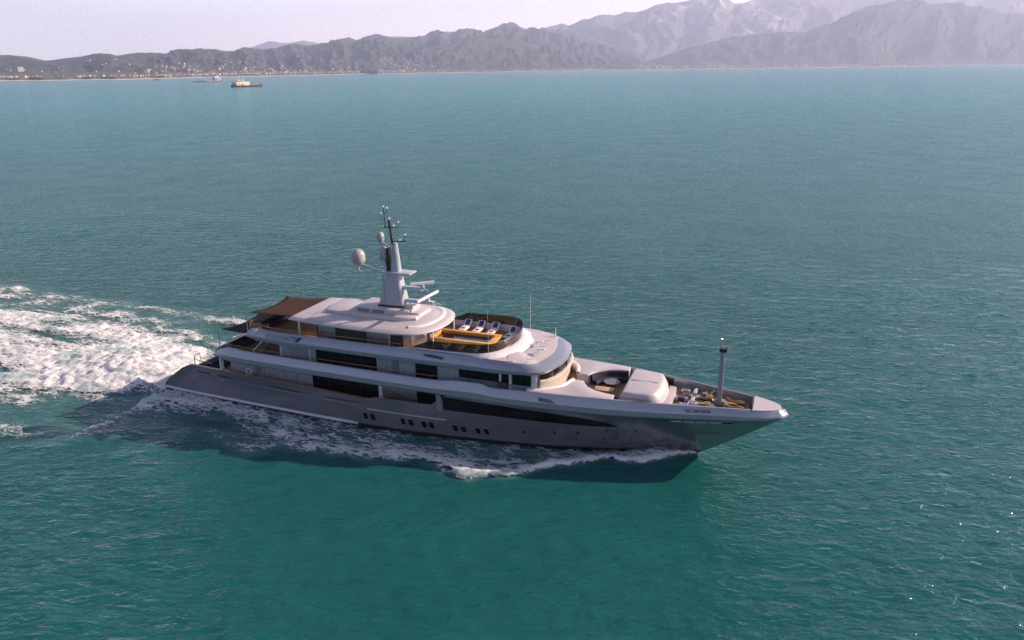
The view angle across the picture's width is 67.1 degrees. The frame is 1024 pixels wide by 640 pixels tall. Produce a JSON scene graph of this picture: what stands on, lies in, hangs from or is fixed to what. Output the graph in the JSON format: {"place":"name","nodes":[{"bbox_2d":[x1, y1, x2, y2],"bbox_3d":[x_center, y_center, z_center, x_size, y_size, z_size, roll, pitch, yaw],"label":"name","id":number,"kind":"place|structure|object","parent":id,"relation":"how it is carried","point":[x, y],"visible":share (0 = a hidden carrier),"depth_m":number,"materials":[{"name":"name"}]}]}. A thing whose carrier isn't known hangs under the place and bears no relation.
{"place":"outdoors","nodes":[
{"label":"outdoors","id":0,"kind":"place"},
{"bbox_2d":[0,22,645,72],"bbox_3d":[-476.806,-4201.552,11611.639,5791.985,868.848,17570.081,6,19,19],"label":"coastal hills","id":1,"kind":"structure","parent":0,"point":[372,50],"depth_m":8440.52,"materials":[{"name":"grey stone"}]},
{"bbox_2d":[251,36,407,49],"bbox_3d":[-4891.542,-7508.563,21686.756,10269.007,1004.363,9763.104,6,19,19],"label":"distant mountains","id":2,"kind":"structure","parent":0,"point":[267,45],"depth_m":22785.58,"materials":[{"name":"grey stone"}]},
{"bbox_2d":[0,0,749,60],"label":"sky","id":3,"kind":"structure","parent":0,"point":[45,30],"materials":[{"name":"white"}]},
{"bbox_2d":[0,65,982,80],"bbox_3d":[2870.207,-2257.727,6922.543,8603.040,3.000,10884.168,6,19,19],"label":"beach","id":4,"kind":"structure","parent":0,"point":[383,73],"depth_m":5408.22,"materials":[{"name":"beige sand"}]},
{"bbox_2d":[0,65,1023,639],"bbox_3d":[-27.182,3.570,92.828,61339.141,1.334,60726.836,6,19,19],"label":"sea","id":5,"kind":"structure","parent":0,"point":[832,257],"depth_m":100.24,"materials":[{"name":"liquid"}]},
{"bbox_2d":[193,75,221,81],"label":"barge","id":6,"kind":"object","parent":5,"relation":"on","point":[216,78],"visible":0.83,"depth_m":2575.18,"materials":[{"name":"grey"}]},
{"bbox_2d":[231,77,262,86],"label":"supply ship","id":7,"kind":"object","parent":5,"relation":"on","point":[238,83],"visible":0.94,"depth_m":1657.28,"materials":[{"name":"beige paint"}]},
{"bbox_2d":[0,285,698,478],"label":"foam","id":8,"kind":"object","parent":5,"relation":"on","point":[134,357],"visible":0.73,"depth_m":84.88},
{"bbox_2d":[360,69,377,73],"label":"cargo ship","id":9,"kind":"object","parent":5,"relation":"on","point":[369,71],"visible":0.98,"depth_m":6320.85,"materials":[{"name":"grey metal"}]},
{"bbox_2d":[165,205,788,452],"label":"motor yacht","id":10,"kind":"object","parent":5,"relation":"on","point":[393,358],"visible":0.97,"depth_m":70.18,"materials":[{"name":"grey paint"}]},
{"bbox_2d":[245,368,252,374],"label":"lifebuoy","id":11,"kind":"object","parent":10,"relation":"hanging from","point":[250,369],"visible":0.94,"depth_m":76.78,"materials":[{"name":"white paint"}]},
{"bbox_2d":[312,375,378,397],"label":"saloon window","id":12,"kind":"structure","parent":10,"relation":"in","point":[354,388],"depth_m":73.34,"materials":[{"name":"black glass"}]},
{"bbox_2d":[316,350,376,370],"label":"stateroom window","id":13,"kind":"structure","parent":10,"relation":"in","point":[354,359],"depth_m":72.39,"materials":[{"name":"black glass"}]},
{"bbox_2d":[362,412,368,419],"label":"cabin window","id":14,"kind":"structure","parent":10,"relation":"in","point":[365,414],"depth_m":72.43,"materials":[{"name":"black glass"}]},
{"bbox_2d":[369,413,375,420],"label":"cabin window","id":15,"kind":"structure","parent":10,"relation":"in","point":[372,415],"depth_m":72.19,"materials":[{"name":"black glass"}]},
{"bbox_2d":[390,335,402,346],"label":"side door","id":16,"kind":"structure","parent":10,"relation":"in","point":[393,338],"depth_m":70.62,"materials":[{"name":"grey"}]},
{"bbox_2d":[400,418,405,424],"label":"cabin window","id":17,"kind":"structure","parent":10,"relation":"in","point":[402,420],"depth_m":71.21,"materials":[{"name":"black glass"}]},
{"bbox_2d":[408,419,413,425],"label":"cabin window","id":18,"kind":"structure","parent":10,"relation":"in","point":[410,422],"depth_m":70.95,"materials":[{"name":"black glass"}]},
{"bbox_2d":[421,421,426,427],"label":"cabin window","id":19,"kind":"structure","parent":10,"relation":"in","point":[423,424],"depth_m":70.58,"materials":[{"name":"black glass"}]},
{"bbox_2d":[415,363,437,378],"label":"side door","id":20,"kind":"structure","parent":10,"relation":"in","point":[419,368],"depth_m":69.66,"materials":[{"name":"black glass"}]},
{"bbox_2d":[417,391,444,403],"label":"side door","id":21,"kind":"structure","parent":10,"relation":"in","point":[422,397],"depth_m":70.53,"materials":[{"name":"black glass"}]},
{"bbox_2d":[428,422,434,428],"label":"cabin window","id":22,"kind":"structure","parent":10,"relation":"in","point":[431,425],"depth_m":70.38,"materials":[{"name":"black glass"}]},
{"bbox_2d":[452,425,458,431],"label":"cabin window","id":23,"kind":"structure","parent":10,"relation":"in","point":[455,428],"depth_m":69.74,"materials":[{"name":"black glass"}]},
{"bbox_2d":[460,426,466,432],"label":"cabin window","id":24,"kind":"structure","parent":10,"relation":"in","point":[463,428],"depth_m":69.53,"materials":[{"name":"black glass"}]},
{"bbox_2d":[458,319,471,330],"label":"sun lounger","id":25,"kind":"object","parent":10,"relation":"on","point":[466,325],"visible":0.87,"depth_m":75.51,"materials":[{"name":"white fabric"}]},
{"bbox_2d":[474,427,480,433],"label":"cabin window","id":26,"kind":"structure","parent":10,"relation":"in","point":[477,430],"depth_m":69.18,"materials":[{"name":"black glass"}]},
{"bbox_2d":[472,320,485,331],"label":"sun lounger","id":27,"kind":"object","parent":10,"relation":"on","point":[480,326],"visible":0.84,"depth_m":74.99,"materials":[{"name":"white"}]},
{"bbox_2d":[459,369,498,381],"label":"bridge side window","id":28,"kind":"structure","parent":10,"relation":"in","point":[470,374],"depth_m":67.88,"materials":[{"name":"black glass"}]},
{"bbox_2d":[483,428,489,434],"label":"cabin window","id":29,"kind":"structure","parent":10,"relation":"in","point":[486,431],"depth_m":68.97,"materials":[{"name":"black glass"}]},
{"bbox_2d":[486,322,499,333],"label":"sun lounger","id":30,"kind":"object","parent":10,"relation":"on","point":[495,328],"visible":0.88,"depth_m":74.48,"materials":[{"name":"white"}]},
{"bbox_2d":[501,374,508,383],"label":"bridge side window","id":31,"kind":"structure","parent":10,"relation":"in","point":[504,377],"depth_m":67.04,"materials":[{"name":"black glass"}]},
{"bbox_2d":[502,326,517,338],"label":"sun lounger","id":32,"kind":"object","parent":10,"relation":"on","point":[511,332],"visible":0.79,"depth_m":73.09,"materials":[{"name":"white"}]},
{"bbox_2d":[512,375,530,386],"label":"bridge side window","id":33,"kind":"structure","parent":10,"relation":"in","point":[523,380],"depth_m":66.52,"materials":[{"name":"black glass"}]},
{"bbox_2d":[442,397,617,426],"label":"hull window","id":34,"kind":"structure","parent":10,"relation":"in","point":[450,404],"depth_m":67.01,"materials":[{"name":"black glass"}]},
{"bbox_2d":[540,354,570,379],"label":"bridge window","id":35,"kind":"structure","parent":10,"relation":"in","point":[544,376],"depth_m":67.25,"materials":[{"name":"black glass"}]},
{"bbox_2d":[0,63,1023,79],"bbox_3d":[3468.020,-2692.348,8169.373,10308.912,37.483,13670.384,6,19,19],"label":"coastal plain","id":36,"kind":"structure","parent":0,"point":[66,75],"depth_m":5148.95,"materials":[{"name":"brown soil"}]},
{"bbox_2d":[0,50,921,77],"bbox_3d":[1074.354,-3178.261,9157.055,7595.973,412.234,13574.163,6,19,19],"label":"town","id":37,"kind":"object","parent":36,"relation":"on","point":[304,71],"visible":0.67,"depth_m":6826.23,"materials":[{"name":"beige"}]},
{"bbox_2d":[416,37,658,69],"bbox_3d":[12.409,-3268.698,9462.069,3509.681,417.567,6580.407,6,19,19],"label":"foothills","id":38,"kind":"structure","parent":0,"point":[475,50],"depth_m":9207.73,"materials":[{"name":"grey soil"}]},
{"bbox_2d":[681,26,744,48],"bbox_3d":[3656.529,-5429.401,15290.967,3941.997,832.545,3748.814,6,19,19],"label":"spur mountain","id":39,"kind":"structure","parent":0,"point":[703,35],"depth_m":15863.55,"materials":[{"name":"stone"}]},
{"bbox_2d":[547,0,1023,60],"bbox_3d":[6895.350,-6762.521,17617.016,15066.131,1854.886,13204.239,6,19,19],"label":"marble mountains","id":40,"kind":"structure","parent":0,"point":[657,31],"depth_m":17614.25,"materials":[{"name":"grey stone"}]},
{"bbox_2d":[645,0,1023,65],"bbox_3d":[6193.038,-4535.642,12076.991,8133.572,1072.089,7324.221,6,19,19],"label":"coastal mountain","id":41,"kind":"structure","parent":0,"point":[912,31],"depth_m":11979.51,"materials":[{"name":"grey stone"}]}
]}

